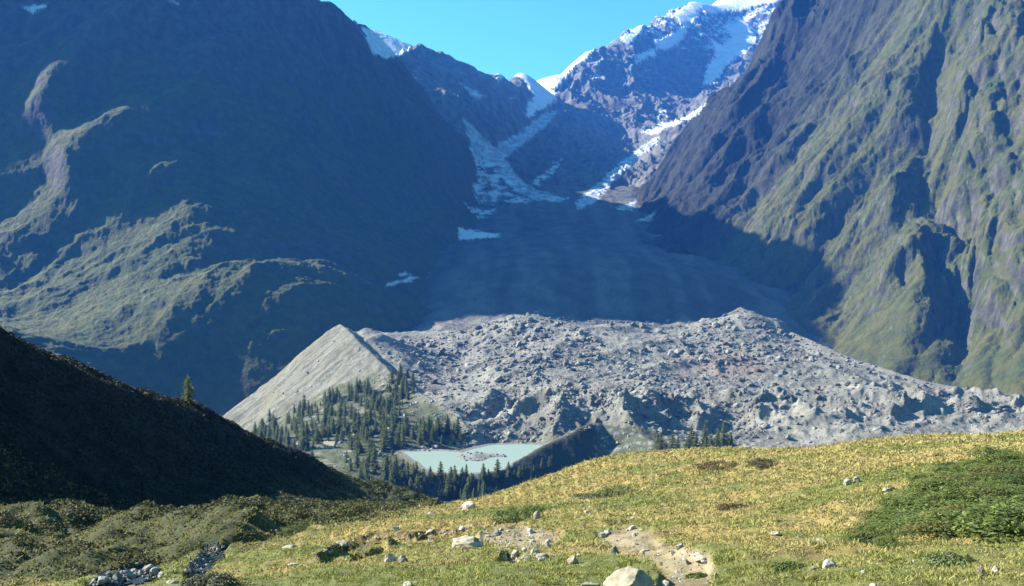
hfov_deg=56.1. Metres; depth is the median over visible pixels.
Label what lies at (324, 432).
larch
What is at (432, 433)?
larch
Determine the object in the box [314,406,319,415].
larch
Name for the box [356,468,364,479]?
spruce
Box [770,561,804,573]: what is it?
shrub
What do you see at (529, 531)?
trail gravel
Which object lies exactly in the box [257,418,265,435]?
larch
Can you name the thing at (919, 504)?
juniper shrub
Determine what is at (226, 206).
mountain
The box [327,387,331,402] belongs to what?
spruce
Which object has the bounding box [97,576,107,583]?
stream stone
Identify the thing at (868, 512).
juniper shrub
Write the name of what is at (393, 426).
spruce
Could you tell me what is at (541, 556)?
stone slab
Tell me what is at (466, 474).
spruce
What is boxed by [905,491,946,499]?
juniper shrub
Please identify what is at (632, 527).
stone
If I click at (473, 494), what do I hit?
spruce
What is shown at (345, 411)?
spruce
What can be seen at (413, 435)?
spruce
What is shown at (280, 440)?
spruce
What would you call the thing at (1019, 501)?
juniper shrub
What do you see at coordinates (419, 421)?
spruce
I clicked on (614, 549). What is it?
stone
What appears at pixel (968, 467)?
juniper shrub
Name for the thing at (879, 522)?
juniper shrub
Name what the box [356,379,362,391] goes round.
spruce
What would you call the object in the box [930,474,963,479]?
juniper shrub
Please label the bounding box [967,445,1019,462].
juniper shrub
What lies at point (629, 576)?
boulder
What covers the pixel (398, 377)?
spruce
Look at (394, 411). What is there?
spruce
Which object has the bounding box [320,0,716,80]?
sky
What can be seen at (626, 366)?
debris rubble
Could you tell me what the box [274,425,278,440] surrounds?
spruce
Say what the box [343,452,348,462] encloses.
larch
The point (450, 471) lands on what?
spruce
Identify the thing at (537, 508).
shrub
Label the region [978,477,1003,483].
juniper shrub
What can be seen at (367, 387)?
spruce
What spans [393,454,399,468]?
spruce
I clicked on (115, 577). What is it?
stream stone
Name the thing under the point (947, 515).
juniper shrub
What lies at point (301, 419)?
spruce
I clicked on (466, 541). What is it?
stone slab
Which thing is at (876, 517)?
juniper shrub
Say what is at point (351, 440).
larch
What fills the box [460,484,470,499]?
spruce
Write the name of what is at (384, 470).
spruce
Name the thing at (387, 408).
spruce
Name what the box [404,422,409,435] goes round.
larch
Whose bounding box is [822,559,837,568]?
stone
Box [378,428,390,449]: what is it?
larch
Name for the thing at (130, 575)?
stream stone
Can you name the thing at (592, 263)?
valley ground
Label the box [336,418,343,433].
larch
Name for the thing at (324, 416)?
spruce
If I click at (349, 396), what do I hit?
larch
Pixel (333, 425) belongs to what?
spruce
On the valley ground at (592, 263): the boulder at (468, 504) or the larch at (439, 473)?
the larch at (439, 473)
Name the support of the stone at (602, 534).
on the ground at (228, 538)
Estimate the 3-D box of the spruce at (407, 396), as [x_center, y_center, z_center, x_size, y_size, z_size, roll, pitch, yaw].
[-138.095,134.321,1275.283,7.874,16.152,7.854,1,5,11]
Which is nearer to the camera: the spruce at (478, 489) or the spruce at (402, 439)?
the spruce at (478, 489)
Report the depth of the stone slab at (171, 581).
14.28 m
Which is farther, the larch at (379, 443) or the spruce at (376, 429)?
the spruce at (376, 429)
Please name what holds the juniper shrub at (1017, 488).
on the ground at (228, 538)
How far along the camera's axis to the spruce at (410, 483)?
902.49 m
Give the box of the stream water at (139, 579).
[90,541,223,585]
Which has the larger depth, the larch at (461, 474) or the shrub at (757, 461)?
the larch at (461, 474)
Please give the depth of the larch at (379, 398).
1238.00 m
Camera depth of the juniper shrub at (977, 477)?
24.64 m
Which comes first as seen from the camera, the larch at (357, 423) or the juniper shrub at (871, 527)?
the juniper shrub at (871, 527)
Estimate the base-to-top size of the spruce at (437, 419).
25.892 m
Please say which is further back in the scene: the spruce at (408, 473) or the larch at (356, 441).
the larch at (356, 441)
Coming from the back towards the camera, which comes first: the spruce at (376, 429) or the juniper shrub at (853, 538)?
the spruce at (376, 429)
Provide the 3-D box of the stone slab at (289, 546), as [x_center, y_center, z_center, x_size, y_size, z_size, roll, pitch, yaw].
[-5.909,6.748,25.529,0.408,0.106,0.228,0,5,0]
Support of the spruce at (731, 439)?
on the valley ground at (592, 263)
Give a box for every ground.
[0,330,1023,585]
[222,185,1023,503]
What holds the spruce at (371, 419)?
on the valley ground at (592, 263)
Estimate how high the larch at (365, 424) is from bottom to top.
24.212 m
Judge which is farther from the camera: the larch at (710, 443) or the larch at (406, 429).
the larch at (406, 429)
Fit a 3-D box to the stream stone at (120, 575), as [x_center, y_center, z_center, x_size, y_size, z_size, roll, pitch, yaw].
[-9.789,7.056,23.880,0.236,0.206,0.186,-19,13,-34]
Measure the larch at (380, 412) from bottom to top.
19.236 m
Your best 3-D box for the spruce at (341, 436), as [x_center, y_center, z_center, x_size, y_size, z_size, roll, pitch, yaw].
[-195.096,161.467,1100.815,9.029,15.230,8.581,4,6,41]
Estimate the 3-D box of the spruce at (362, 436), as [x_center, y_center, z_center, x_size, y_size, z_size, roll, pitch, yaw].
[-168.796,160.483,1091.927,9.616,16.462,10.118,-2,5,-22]
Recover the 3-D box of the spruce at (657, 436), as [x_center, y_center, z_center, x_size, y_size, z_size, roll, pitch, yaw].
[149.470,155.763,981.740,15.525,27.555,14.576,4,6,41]
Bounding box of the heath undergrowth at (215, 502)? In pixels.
[0,325,443,585]
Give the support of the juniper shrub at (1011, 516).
on the ground at (228, 538)
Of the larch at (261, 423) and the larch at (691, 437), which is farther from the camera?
the larch at (261, 423)
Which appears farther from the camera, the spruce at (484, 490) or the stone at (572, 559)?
the spruce at (484, 490)
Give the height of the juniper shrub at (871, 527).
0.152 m
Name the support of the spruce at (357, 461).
on the valley ground at (592, 263)
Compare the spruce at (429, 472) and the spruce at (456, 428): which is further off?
the spruce at (456, 428)
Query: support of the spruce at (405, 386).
on the valley ground at (592, 263)
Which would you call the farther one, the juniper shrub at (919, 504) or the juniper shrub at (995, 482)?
the juniper shrub at (995, 482)
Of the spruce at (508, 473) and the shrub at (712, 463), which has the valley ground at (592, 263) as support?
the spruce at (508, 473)
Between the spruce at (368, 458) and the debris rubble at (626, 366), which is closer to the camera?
the spruce at (368, 458)
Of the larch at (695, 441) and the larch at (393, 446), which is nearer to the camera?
the larch at (695, 441)
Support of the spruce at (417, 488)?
on the valley ground at (592, 263)
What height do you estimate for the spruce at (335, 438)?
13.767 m
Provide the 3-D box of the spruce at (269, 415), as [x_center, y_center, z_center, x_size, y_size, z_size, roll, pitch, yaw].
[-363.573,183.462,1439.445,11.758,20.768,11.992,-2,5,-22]
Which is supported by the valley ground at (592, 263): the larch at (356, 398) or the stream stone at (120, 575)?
the larch at (356, 398)
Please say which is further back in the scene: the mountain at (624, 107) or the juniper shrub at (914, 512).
the mountain at (624, 107)
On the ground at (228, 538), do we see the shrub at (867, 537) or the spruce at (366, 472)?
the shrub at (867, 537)
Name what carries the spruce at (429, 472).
on the valley ground at (592, 263)
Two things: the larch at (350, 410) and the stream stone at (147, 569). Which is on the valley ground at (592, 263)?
the larch at (350, 410)
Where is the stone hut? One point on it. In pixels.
(329, 444)
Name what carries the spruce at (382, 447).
on the valley ground at (592, 263)
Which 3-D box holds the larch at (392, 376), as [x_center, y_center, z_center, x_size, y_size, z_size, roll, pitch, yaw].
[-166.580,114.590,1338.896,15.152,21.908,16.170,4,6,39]
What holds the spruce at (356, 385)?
on the valley ground at (592, 263)
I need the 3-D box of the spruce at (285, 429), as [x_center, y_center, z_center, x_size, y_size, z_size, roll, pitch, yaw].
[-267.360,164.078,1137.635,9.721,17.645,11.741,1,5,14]
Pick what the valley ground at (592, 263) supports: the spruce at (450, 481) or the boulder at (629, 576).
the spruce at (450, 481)
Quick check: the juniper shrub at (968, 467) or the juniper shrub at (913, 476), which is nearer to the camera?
the juniper shrub at (913, 476)
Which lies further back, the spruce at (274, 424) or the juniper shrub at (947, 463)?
the spruce at (274, 424)
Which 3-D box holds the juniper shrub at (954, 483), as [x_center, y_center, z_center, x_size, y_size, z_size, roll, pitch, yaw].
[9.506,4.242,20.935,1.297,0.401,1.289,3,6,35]
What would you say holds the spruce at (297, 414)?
on the valley ground at (592, 263)
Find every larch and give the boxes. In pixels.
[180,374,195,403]
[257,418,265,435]
[296,411,301,426]
[303,422,311,436]
[311,429,320,444]
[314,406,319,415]
[321,424,326,436]
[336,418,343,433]
[341,414,347,427]
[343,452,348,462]
[345,432,354,449]
[346,391,351,400]
[346,402,355,419]
[349,383,354,397]
[350,408,356,426]
[352,390,358,402]
[352,414,362,432]
[352,432,363,453]
[355,440,363,453]
[359,415,371,435]
[365,438,372,454]
[368,425,374,437]
[375,406,382,420]
[377,392,381,407]
[377,429,385,444]
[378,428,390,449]
[378,458,388,476]
[380,410,385,421]
[387,368,395,382]
[387,461,401,484]
[389,391,400,405]
[389,427,394,440]
[389,441,396,450]
[399,459,408,473]
[400,374,405,385]
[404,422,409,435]
[416,420,430,443]
[417,416,427,435]
[428,425,438,440]
[435,422,441,434]
[436,461,445,478]
[457,433,464,443]
[459,467,465,479]
[491,459,505,483]
[653,434,664,449]
[666,433,677,449]
[675,438,682,448]
[683,425,699,447]
[689,432,699,447]
[706,434,714,446]
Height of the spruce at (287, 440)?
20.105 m
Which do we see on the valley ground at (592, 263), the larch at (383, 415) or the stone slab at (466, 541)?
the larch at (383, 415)
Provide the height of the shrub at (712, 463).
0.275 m
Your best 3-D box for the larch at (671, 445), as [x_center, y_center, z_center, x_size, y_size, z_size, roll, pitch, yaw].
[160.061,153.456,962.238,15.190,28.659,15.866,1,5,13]
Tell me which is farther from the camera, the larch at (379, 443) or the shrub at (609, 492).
the larch at (379, 443)
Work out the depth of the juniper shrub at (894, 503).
18.51 m
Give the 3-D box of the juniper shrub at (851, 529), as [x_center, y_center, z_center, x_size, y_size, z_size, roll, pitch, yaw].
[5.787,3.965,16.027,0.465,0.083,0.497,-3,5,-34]
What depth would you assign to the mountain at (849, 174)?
2604.77 m
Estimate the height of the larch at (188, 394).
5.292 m
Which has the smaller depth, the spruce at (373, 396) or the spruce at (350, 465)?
the spruce at (350, 465)
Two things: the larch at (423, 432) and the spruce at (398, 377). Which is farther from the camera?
the spruce at (398, 377)
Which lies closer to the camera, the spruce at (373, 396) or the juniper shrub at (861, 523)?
the juniper shrub at (861, 523)
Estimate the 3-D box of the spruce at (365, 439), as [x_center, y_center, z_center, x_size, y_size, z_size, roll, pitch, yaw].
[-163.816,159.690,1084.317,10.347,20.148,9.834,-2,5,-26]
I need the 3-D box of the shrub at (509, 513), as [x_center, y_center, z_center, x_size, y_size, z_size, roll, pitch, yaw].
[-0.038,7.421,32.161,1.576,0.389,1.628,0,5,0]
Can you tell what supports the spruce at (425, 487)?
on the valley ground at (592, 263)
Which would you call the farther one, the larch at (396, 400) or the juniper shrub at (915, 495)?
the larch at (396, 400)
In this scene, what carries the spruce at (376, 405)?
on the valley ground at (592, 263)
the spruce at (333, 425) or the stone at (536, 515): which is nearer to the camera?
the stone at (536, 515)
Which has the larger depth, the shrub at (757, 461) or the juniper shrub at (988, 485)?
the shrub at (757, 461)
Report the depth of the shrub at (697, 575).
10.91 m
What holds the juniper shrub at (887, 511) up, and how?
on the ground at (228, 538)
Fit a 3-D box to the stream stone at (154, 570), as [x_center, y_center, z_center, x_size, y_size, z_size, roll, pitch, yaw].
[-8.961,7.010,24.268,0.246,0.239,0.402,1,5,16]
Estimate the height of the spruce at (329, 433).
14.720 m
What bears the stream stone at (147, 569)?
in the stream water at (139, 579)
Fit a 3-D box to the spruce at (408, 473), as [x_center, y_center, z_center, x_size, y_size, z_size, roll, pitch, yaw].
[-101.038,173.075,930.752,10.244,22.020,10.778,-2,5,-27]
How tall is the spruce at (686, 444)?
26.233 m
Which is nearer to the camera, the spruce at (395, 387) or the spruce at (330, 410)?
the spruce at (330, 410)
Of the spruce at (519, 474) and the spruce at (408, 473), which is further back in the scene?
the spruce at (519, 474)
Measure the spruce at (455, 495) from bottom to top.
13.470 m
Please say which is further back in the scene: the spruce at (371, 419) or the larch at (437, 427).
the spruce at (371, 419)
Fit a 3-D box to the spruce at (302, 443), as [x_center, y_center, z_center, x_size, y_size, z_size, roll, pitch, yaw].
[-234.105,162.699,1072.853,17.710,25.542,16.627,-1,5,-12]
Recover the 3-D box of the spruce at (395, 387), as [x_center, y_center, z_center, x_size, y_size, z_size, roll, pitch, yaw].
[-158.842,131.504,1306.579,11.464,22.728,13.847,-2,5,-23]
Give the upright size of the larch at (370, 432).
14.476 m
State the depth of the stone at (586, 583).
8.92 m
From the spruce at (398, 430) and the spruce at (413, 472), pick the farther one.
the spruce at (398, 430)
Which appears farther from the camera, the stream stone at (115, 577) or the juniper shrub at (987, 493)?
the stream stone at (115, 577)
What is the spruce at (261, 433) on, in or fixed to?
on the valley ground at (592, 263)
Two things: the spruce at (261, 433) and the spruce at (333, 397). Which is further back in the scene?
the spruce at (333, 397)
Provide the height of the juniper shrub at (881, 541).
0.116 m
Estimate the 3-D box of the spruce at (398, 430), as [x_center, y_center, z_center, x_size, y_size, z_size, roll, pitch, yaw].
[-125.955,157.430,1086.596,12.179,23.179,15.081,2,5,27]
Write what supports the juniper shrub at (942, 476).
on the ground at (228, 538)
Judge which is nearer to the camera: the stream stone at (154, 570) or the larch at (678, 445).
the stream stone at (154, 570)
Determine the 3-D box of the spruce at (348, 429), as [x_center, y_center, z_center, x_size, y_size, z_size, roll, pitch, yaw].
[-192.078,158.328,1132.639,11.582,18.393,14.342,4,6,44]
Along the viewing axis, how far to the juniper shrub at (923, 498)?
19.39 m
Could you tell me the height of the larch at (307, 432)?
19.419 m
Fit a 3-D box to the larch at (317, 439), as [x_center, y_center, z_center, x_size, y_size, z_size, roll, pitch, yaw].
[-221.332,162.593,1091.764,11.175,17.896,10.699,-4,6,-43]
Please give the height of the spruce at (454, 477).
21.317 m
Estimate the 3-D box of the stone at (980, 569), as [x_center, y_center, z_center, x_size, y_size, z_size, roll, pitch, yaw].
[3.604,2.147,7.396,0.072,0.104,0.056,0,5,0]
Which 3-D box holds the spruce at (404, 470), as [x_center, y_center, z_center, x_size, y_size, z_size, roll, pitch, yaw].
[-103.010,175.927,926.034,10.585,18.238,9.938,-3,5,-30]
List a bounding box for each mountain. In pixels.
[0,0,494,415]
[352,0,779,235]
[634,0,1023,396]
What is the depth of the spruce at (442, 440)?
1090.80 m
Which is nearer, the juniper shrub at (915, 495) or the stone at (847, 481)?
the juniper shrub at (915, 495)
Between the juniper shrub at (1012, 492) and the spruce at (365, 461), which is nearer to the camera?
the juniper shrub at (1012, 492)
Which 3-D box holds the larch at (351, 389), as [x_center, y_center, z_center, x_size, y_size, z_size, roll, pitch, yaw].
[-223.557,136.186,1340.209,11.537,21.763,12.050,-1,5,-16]
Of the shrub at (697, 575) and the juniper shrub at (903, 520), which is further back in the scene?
the juniper shrub at (903, 520)
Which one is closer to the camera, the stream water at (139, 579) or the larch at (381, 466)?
the stream water at (139, 579)
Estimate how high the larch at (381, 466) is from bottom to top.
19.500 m
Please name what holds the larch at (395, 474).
on the valley ground at (592, 263)
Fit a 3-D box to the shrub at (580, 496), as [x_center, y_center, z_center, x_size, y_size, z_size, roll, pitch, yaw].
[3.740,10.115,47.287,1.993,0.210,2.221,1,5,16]
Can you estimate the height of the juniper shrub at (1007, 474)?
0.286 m
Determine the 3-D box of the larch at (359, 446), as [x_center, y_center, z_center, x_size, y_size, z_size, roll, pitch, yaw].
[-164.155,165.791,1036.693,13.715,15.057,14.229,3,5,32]
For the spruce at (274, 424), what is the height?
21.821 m
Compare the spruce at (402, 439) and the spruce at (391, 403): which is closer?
the spruce at (402, 439)
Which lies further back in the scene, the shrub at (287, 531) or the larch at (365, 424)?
the larch at (365, 424)
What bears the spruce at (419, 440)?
on the valley ground at (592, 263)
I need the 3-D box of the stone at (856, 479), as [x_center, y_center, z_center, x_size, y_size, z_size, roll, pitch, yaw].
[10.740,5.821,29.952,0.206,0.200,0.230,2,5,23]
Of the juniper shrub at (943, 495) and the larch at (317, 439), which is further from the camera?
the larch at (317, 439)
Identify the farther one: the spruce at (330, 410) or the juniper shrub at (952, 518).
the spruce at (330, 410)
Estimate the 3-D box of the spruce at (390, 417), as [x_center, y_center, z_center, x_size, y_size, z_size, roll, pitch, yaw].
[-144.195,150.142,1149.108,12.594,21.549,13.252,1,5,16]
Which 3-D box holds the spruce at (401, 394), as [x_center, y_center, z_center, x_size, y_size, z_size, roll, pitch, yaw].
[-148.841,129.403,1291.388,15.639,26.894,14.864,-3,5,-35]
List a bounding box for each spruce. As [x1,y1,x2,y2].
[257,427,263,436]
[266,409,271,422]
[266,424,271,437]
[271,416,277,429]
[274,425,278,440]
[277,431,283,444]
[282,425,287,439]
[284,429,292,445]
[292,422,298,433]
[295,407,302,422]
[296,428,308,449]
[298,415,304,434]
[312,426,322,441]
[319,407,327,426]
[325,426,332,437]
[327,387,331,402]
[328,402,333,415]
[329,417,338,433]
[331,391,335,402]
[334,405,342,424]
[334,431,338,442]
[338,428,344,439]
[342,402,348,414]
[344,421,351,434]
[347,456,353,471]
[352,449,360,468]
[354,377,360,391]
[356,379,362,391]
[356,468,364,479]
[360,429,364,441]
[362,377,372,394]
[362,405,374,425]
[362,426,370,442]
[362,460,370,476]
[362,467,368,478]
[365,450,371,467]
[366,446,379,469]
[369,389,375,404]
[373,396,379,410]
[373,420,378,433]
[380,396,385,410]
[380,438,386,451]
[380,457,389,479]
[383,397,391,412]
[385,425,390,446]
[385,453,390,468]
[386,410,395,426]
[387,470,395,484]
[388,395,393,406]
[389,421,395,434]
[390,389,394,402]
[392,403,398,420]
[393,382,397,396]
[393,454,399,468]
[394,435,400,448]
[395,372,400,384]
[396,423,401,440]
[397,380,405,398]
[397,404,401,415]
[398,424,408,446]
[398,472,407,485]
[399,467,408,483]
[403,376,408,391]
[405,388,409,399]
[405,461,412,482]
[407,477,413,489]
[409,371,417,385]
[409,425,415,438]
[410,465,415,482]
[411,476,426,494]
[414,462,421,480]
[416,417,421,432]
[416,429,423,444]
[420,468,428,486]
[421,477,428,492]
[424,416,435,438]
[427,466,433,476]
[434,413,443,434]
[440,435,444,443]
[441,477,454,499]
[443,414,451,434]
[443,473,453,495]
[447,467,453,480]
[450,470,464,492]
[453,416,462,437]
[453,487,458,498]
[455,481,461,494]
[459,477,465,493]
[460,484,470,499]
[464,465,468,477]
[464,476,472,496]
[469,472,476,491]
[471,488,476,497]
[476,482,481,496]
[479,463,489,484]
[480,481,486,495]
[505,462,511,476]
[517,466,524,480]
[652,433,661,449]
[683,437,693,448]
[699,423,709,446]
[713,433,720,447]
[717,421,728,446]
[728,432,735,446]
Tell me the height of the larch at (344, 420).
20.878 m
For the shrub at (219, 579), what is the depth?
13.65 m
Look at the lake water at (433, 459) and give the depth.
1010.98 m
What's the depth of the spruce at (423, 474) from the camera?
929.92 m
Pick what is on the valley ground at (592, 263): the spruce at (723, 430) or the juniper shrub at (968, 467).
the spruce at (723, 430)
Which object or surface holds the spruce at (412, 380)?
on the valley ground at (592, 263)
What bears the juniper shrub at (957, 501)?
on the ground at (228, 538)
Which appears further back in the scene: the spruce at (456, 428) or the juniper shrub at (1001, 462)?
the spruce at (456, 428)
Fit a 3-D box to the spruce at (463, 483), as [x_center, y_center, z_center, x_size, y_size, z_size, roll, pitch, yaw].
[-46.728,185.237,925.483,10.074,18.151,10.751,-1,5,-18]
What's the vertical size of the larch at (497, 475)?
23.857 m
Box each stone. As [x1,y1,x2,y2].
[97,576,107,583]
[112,575,118,580]
[114,573,122,578]
[126,573,134,578]
[144,566,152,572]
[149,567,159,574]
[336,540,346,546]
[384,553,395,562]
[397,555,407,562]
[511,549,518,559]
[520,554,530,559]
[531,549,539,555]
[533,511,539,518]
[567,555,577,563]
[581,581,599,585]
[598,532,606,537]
[609,546,618,553]
[628,525,635,530]
[676,544,683,549]
[691,552,705,560]
[771,531,780,535]
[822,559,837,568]
[843,478,851,485]
[853,477,859,482]
[882,487,891,491]
[977,566,984,575]
[991,565,999,571]
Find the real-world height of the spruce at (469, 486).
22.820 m
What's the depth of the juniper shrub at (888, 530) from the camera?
15.33 m
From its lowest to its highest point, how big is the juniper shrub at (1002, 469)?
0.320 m
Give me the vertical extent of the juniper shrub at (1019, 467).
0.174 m
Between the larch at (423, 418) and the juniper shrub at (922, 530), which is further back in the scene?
the larch at (423, 418)
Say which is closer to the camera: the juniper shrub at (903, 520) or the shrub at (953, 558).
the shrub at (953, 558)
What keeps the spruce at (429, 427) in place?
on the valley ground at (592, 263)
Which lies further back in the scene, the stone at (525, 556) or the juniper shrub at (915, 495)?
the juniper shrub at (915, 495)
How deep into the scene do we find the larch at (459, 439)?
1099.04 m
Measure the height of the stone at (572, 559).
0.141 m
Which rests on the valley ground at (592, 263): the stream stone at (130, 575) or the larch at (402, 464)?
the larch at (402, 464)
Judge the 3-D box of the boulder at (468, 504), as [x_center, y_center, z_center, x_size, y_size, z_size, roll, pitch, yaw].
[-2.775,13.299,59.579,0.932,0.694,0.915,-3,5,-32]
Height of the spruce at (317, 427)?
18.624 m
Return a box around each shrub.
[178,570,239,585]
[276,524,307,537]
[487,506,531,523]
[524,505,547,512]
[567,492,603,500]
[586,485,638,498]
[684,572,707,579]
[692,460,740,472]
[714,503,746,510]
[745,458,776,467]
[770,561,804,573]
[839,534,866,543]
[842,527,861,533]
[848,532,880,544]
[854,519,901,532]
[859,510,891,518]
[862,524,891,535]
[868,513,897,523]
[871,518,900,532]
[871,534,911,548]
[872,506,906,518]
[875,496,915,508]
[877,497,920,511]
[877,523,918,536]
[886,509,925,525]
[892,518,968,542]
[893,514,924,533]
[895,497,962,519]
[899,477,950,494]
[904,508,986,538]
[905,472,937,482]
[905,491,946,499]
[908,496,940,505]
[917,500,975,522]
[919,478,977,492]
[922,486,981,504]
[922,552,978,566]
[923,472,976,482]
[930,465,962,474]
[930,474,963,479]
[934,461,957,466]
[935,484,1016,501]
[935,509,1005,531]
[937,521,982,538]
[938,500,980,509]
[948,479,1002,491]
[952,472,973,480]
[952,501,1023,544]
[955,458,995,468]
[961,463,987,472]
[965,463,1023,477]
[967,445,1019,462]
[967,494,1023,530]
[968,472,988,480]
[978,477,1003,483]
[981,470,1022,486]
[984,480,1013,488]
[984,487,1023,500]
[990,452,1023,462]
[991,459,1023,466]
[995,484,1023,496]
[999,473,1023,488]
[1006,464,1023,472]
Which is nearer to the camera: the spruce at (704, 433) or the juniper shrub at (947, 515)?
the juniper shrub at (947, 515)
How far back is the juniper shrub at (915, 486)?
20.54 m
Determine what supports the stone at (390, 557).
on the ground at (228, 538)
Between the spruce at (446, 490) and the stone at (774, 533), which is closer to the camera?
the stone at (774, 533)
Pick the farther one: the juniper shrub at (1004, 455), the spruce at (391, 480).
the spruce at (391, 480)
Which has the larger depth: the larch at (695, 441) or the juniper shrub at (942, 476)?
the larch at (695, 441)
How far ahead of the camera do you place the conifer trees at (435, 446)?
1146.50 m
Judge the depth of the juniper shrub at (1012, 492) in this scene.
19.75 m
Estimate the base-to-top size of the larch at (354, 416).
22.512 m
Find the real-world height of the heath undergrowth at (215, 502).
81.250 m
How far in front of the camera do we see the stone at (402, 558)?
18.69 m
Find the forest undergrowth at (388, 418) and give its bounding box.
[335,374,418,479]
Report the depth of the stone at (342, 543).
26.27 m
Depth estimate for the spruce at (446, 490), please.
913.28 m
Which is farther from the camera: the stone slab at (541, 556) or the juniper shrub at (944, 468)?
the juniper shrub at (944, 468)
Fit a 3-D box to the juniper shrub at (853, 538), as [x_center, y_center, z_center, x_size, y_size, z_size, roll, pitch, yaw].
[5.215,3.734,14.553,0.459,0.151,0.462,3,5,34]
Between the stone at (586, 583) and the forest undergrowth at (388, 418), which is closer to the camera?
the stone at (586, 583)
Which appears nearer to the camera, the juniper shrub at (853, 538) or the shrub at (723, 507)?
the juniper shrub at (853, 538)
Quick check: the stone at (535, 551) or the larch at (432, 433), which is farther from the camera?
the larch at (432, 433)
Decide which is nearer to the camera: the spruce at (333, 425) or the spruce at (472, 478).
the spruce at (472, 478)
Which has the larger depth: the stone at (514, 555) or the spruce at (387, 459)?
the spruce at (387, 459)
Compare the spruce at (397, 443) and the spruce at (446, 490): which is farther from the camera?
the spruce at (397, 443)
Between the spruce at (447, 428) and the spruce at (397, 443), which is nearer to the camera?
the spruce at (397, 443)
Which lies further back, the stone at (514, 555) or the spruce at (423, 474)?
the spruce at (423, 474)
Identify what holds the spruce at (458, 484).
on the valley ground at (592, 263)
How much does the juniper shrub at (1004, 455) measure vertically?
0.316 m
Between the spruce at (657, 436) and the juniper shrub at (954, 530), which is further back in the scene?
the spruce at (657, 436)
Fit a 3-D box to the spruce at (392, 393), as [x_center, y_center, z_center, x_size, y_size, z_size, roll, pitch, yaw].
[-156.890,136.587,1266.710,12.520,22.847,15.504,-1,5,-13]
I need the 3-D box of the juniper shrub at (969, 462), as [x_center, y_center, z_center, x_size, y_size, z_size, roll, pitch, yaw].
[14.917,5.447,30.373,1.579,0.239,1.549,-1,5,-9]
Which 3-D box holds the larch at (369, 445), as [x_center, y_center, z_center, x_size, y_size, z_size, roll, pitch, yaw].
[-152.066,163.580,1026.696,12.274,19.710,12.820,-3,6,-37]
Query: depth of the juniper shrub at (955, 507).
14.66 m
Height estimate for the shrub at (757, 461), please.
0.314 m
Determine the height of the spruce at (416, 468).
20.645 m
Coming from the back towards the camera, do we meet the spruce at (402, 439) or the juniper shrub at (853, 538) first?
the spruce at (402, 439)
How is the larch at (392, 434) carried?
on the valley ground at (592, 263)
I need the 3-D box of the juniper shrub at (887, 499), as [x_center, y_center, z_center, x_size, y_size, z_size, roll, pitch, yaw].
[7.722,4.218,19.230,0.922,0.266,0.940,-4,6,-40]
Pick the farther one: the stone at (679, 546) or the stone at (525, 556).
the stone at (525, 556)
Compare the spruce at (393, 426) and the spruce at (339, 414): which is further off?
the spruce at (339, 414)
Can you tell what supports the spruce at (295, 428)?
on the valley ground at (592, 263)
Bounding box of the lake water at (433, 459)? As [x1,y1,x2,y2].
[404,444,542,472]
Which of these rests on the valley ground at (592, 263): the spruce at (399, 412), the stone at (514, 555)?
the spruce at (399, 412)
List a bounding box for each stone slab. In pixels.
[166,579,178,583]
[282,545,296,547]
[452,535,482,547]
[536,553,549,560]
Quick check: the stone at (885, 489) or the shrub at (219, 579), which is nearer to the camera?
the shrub at (219, 579)
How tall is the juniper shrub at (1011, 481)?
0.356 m
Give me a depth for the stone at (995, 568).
7.53 m
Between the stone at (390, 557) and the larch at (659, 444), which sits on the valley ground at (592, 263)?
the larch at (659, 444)
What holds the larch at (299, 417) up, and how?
on the valley ground at (592, 263)
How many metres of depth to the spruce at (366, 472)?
911.62 m
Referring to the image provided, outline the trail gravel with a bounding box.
[316,510,929,585]
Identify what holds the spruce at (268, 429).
on the valley ground at (592, 263)
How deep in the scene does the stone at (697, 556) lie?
11.57 m
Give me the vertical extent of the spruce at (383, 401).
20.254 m
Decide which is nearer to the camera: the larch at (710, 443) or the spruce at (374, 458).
the larch at (710, 443)
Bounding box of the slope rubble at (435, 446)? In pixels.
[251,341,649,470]
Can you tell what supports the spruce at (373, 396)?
on the valley ground at (592, 263)
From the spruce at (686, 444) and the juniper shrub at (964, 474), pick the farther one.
the spruce at (686, 444)
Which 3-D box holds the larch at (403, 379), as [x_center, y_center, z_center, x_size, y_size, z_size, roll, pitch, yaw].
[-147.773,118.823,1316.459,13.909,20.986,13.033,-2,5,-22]
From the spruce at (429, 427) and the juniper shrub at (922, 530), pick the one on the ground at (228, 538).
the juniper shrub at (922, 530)
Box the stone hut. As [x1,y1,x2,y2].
[322,440,336,448]
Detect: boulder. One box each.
[460,501,475,509]
[603,566,654,585]
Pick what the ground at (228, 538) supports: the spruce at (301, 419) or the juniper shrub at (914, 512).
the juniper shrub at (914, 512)
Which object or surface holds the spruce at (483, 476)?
on the valley ground at (592, 263)
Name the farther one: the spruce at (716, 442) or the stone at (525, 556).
the spruce at (716, 442)
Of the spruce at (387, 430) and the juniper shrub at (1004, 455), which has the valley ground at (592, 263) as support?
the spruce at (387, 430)
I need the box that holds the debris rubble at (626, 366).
[379,310,1023,445]

